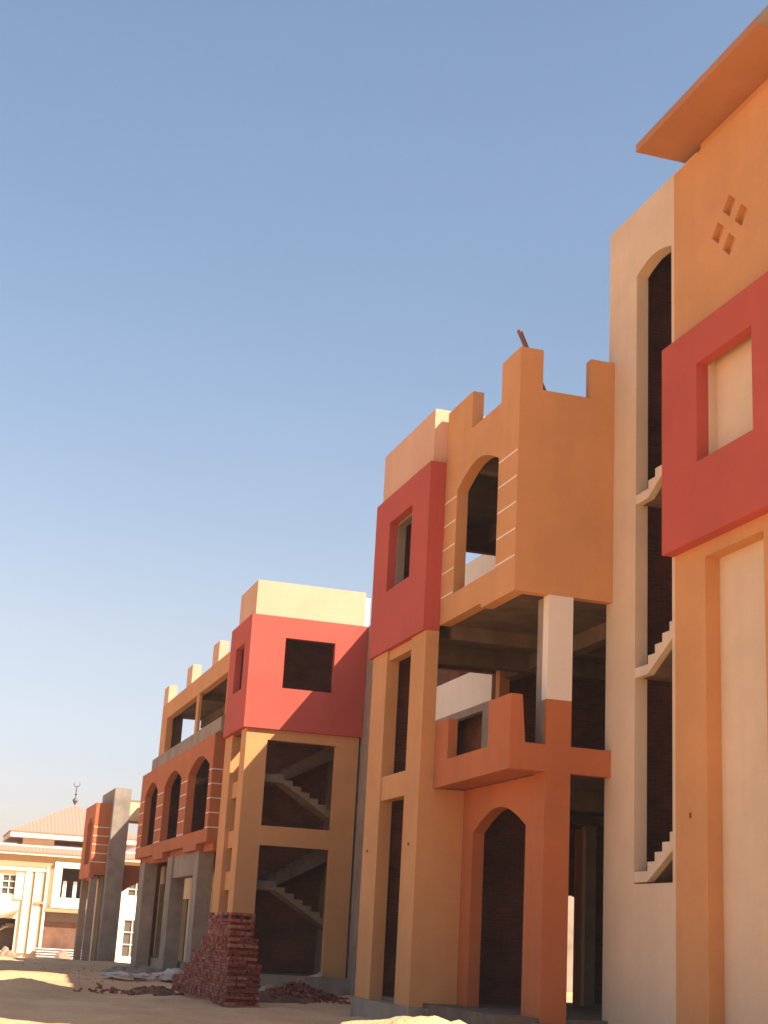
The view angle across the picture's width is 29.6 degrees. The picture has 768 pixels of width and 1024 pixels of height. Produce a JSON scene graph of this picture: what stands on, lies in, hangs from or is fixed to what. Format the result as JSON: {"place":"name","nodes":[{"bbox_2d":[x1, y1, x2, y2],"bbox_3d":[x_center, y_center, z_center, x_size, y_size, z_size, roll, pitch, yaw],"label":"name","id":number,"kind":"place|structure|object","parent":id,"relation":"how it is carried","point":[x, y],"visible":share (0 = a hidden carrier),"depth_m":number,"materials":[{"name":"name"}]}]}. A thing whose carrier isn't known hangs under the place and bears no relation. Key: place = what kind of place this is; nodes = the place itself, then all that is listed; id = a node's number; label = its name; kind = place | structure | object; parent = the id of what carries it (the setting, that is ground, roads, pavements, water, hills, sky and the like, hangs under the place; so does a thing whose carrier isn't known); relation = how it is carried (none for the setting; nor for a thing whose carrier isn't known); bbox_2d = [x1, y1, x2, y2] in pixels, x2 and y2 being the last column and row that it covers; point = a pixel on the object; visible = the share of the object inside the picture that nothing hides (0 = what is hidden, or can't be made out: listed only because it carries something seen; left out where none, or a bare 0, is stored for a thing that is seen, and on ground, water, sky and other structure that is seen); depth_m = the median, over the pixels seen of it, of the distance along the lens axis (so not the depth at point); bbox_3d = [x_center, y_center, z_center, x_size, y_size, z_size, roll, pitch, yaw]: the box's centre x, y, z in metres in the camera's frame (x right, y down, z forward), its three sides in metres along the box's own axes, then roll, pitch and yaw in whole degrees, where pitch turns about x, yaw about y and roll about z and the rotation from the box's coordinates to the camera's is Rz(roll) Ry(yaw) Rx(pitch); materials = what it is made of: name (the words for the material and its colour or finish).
{"place":"outdoors","nodes":[
{"label":"outdoors","id":0,"kind":"place"},
{"bbox_2d":[0,956,571,1023],"bbox_3d":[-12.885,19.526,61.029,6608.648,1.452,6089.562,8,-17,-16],"label":"ground","id":1,"kind":"structure","parent":0,"point":[36,1006],"depth_m":32.34,"materials":[{"name":"beige sand"}]},
{"bbox_2d":[0,946,17,957],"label":"debris heap","id":2,"kind":"object","parent":1,"relation":"on","point":[5,951],"visible":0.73,"depth_m":97.41,"materials":[{"name":"beige sand"}]},
{"bbox_2d":[0,978,83,991],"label":"sand heap","id":3,"kind":"object","parent":1,"relation":"on","point":[22,983],"visible":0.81,"depth_m":38.36,"materials":[{"name":"beige sand"}]},
{"bbox_2d":[54,949,72,959],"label":"debris heap","id":4,"kind":"object","parent":1,"relation":"on","point":[62,954],"visible":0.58,"depth_m":102.31,"materials":[{"name":"beige sand"}]},
{"bbox_2d":[0,781,139,962],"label":"villa","id":5,"kind":"object","parent":1,"relation":"on","point":[40,883],"visible":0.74,"depth_m":106.25,"materials":[{"name":"white paint"}]},
{"bbox_2d":[1,874,15,894],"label":"window","id":6,"kind":"structure","parent":5,"relation":"in","point":[8,881],"depth_m":105.57,"materials":[{"name":"white glass"}]},
{"bbox_2d":[120,920,134,956],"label":"window","id":7,"kind":"structure","parent":5,"relation":"in","point":[128,927],"depth_m":107.10,"materials":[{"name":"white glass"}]},
{"bbox_2d":[127,883,137,896],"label":"window","id":8,"kind":"structure","parent":5,"relation":"in","point":[132,891],"depth_m":108.07,"materials":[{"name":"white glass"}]},
{"bbox_2d":[20,962,161,987],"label":"stones","id":9,"kind":"object","parent":1,"relation":"on","point":[84,974],"visible":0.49,"depth_m":49.02,"materials":[{"name":"brown stone"}]},
{"bbox_2d":[73,788,131,961],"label":"building","id":10,"kind":"structure","parent":1,"relation":"on","point":[102,863],"depth_m":85.58,"materials":[{"name":"orange paint"}]},
{"bbox_2d":[99,971,145,977],"bbox_3d":[-7.928,14.052,44.205,1.462,0.179,0.889,12,-18,-27],"label":"sack","id":11,"kind":"object","parent":1,"relation":"on","point":[119,974],"visible":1,"depth_m":43.94,"materials":[{"name":"white plastic"}]},
{"bbox_2d":[73,982,178,995],"bbox_3d":[-6.969,13.130,39.882,3.238,0.254,4.591,-1,-17,13],"label":"brick scatter","id":12,"kind":"object","parent":1,"relation":"on","point":[112,989],"visible":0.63,"depth_m":38.68,"materials":[{"name":"brick"}]},
{"bbox_2d":[122,800,139,891],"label":"building","id":13,"kind":"structure","parent":1,"relation":"on","point":[131,876],"depth_m":86.28,"materials":[{"name":"orange paint"}]},
{"bbox_2d":[101,964,164,973],"bbox_3d":[-9.284,17.467,54.669,3.360,0.963,10.057,8,-17,-16],"label":"rubble heap","id":14,"kind":"object","parent":1,"relation":"on","point":[139,969],"visible":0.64,"depth_m":53.03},
{"bbox_2d":[133,973,159,980],"bbox_3d":[-7.346,14.346,44.951,0.910,0.220,1.247,6,-17,-11],"label":"sack","id":15,"kind":"object","parent":1,"relation":"on","point":[152,976],"visible":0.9,"depth_m":44.61,"materials":[{"name":"white plastic"}]},
{"bbox_2d":[126,985,184,995],"bbox_3d":[-6.364,13.453,40.202,2.016,0.716,4.470,8,-17,-16],"label":"rubble heap","id":16,"kind":"object","parent":1,"relation":"on","point":[158,990],"visible":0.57,"depth_m":39.64,"materials":[{"name":"brick"}]},
{"bbox_2d":[152,968,183,980],"bbox_3d":[-6.682,14.680,46.160,0.970,0.394,1.128,-12,-23,43],"label":"sack","id":17,"kind":"object","parent":1,"relation":"on","point":[166,974],"visible":0.62,"depth_m":45.85,"materials":[{"name":"white plastic"}]},
{"bbox_2d":[171,912,253,1002],"bbox_3d":[-4.438,11.497,37.752,0.842,2.082,7.489,8,-17,-16],"label":"brick stack","id":18,"kind":"object","parent":1,"relation":"on","point":[198,978],"visible":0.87,"depth_m":36.66,"materials":[{"name":"brick"}]},
{"bbox_2d":[130,640,327,973],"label":"building","id":19,"kind":"structure","parent":1,"relation":"on","point":[177,834],"depth_m":59.34,"materials":[{"name":"orange paint"}]},
{"bbox_2d":[241,984,289,995],"bbox_3d":[-3.535,14.300,42.735,3.584,0.815,3.352,8,-17,-16],"label":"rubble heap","id":20,"kind":"object","parent":1,"relation":"on","point":[263,988],"visible":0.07,"depth_m":43.21,"materials":[{"name":"grey stone"}]},
{"bbox_2d":[229,989,316,1003],"bbox_3d":[-3.256,13.214,38.995,3.360,0.797,5.810,8,-17,-16],"label":"rubble heap","id":21,"kind":"object","parent":1,"relation":"on","point":[265,997],"visible":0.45,"depth_m":37.91,"materials":[{"name":"brick"}]},
{"bbox_2d":[211,580,369,995],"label":"building","id":22,"kind":"structure","parent":1,"relation":"on","point":[297,676],"depth_m":48.33,"materials":[{"name":"red paint"}]},
{"bbox_2d":[259,980,350,1004],"bbox_3d":[-2.337,13.750,41.735,3.890,0.612,7.000,8,-17,-16],"label":"brick rubble","id":23,"kind":"object","parent":1,"relation":"on","point":[301,989],"visible":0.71,"depth_m":40.85,"materials":[{"name":"brick"}]},
{"bbox_2d":[340,1016,465,1023],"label":"sand heap","id":24,"kind":"object","parent":1,"relation":"on","point":[416,1020],"visible":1,"depth_m":17.70,"materials":[{"name":"beige sand"}]},
{"bbox_2d":[345,554,495,995],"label":"building","id":25,"kind":"structure","parent":1,"relation":"on","point":[464,698],"depth_m":41.65,"materials":[{"name":"grey concrete"}]},
{"bbox_2d":[350,346,614,1023],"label":"building","id":26,"kind":"structure","parent":1,"relation":"on","point":[480,866],"depth_m":29.88,"materials":[{"name":"orange paint"}]},
{"bbox_2d":[369,461,446,659],"bbox_3d":[0.558,1.223,33.420,0.468,3.790,4.020,8,-17,-16],"label":"red window frame","id":27,"kind":"structure","parent":26,"relation":"in","point":[406,609],"depth_m":32.45,"materials":[{"name":"paint"}]},
{"bbox_2d":[517,329,545,389],"bbox_3d":[3.220,-2.719,30.070,1.080,2.133,0.108,8,-17,-16],"label":"pole","id":28,"kind":"object","parent":26,"relation":"on","point":[522,337],"visible":0.34,"depth_m":30.16,"materials":[{"name":"metal"}]},
{"bbox_2d":[567,896,573,991],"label":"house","id":29,"kind":"structure","parent":1,"relation":"on","point":[570,944],"depth_m":64.77,"materials":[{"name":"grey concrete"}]},
{"bbox_2d":[602,5,767,1023],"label":"building","id":30,"kind":"structure","parent":1,"relation":"on","point":[685,907],"depth_m":24.94,"materials":[{"name":"orange paint"}]},
{"bbox_2d":[662,271,767,556],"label":"red window frame","id":31,"kind":"structure","parent":30,"relation":"in","point":[705,497],"depth_m":24.51,"materials":[{"name":"paint"}]},
{"bbox_2d":[309,971,322,976],"bbox_3d":[-2.133,14.474,45.600,0.480,0.195,0.160,8,-17,-16],"label":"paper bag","id":32,"kind":"object","parent":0,"point":[320,973],"visible":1,"depth_m":45.64,"materials":[{"name":"plastic"}]},
{"bbox_2d":[0,0,767,851],"label":"sky","id":33,"kind":"structure","parent":0,"point":[249,248],"materials":[{"name":"blue"}]}
]}

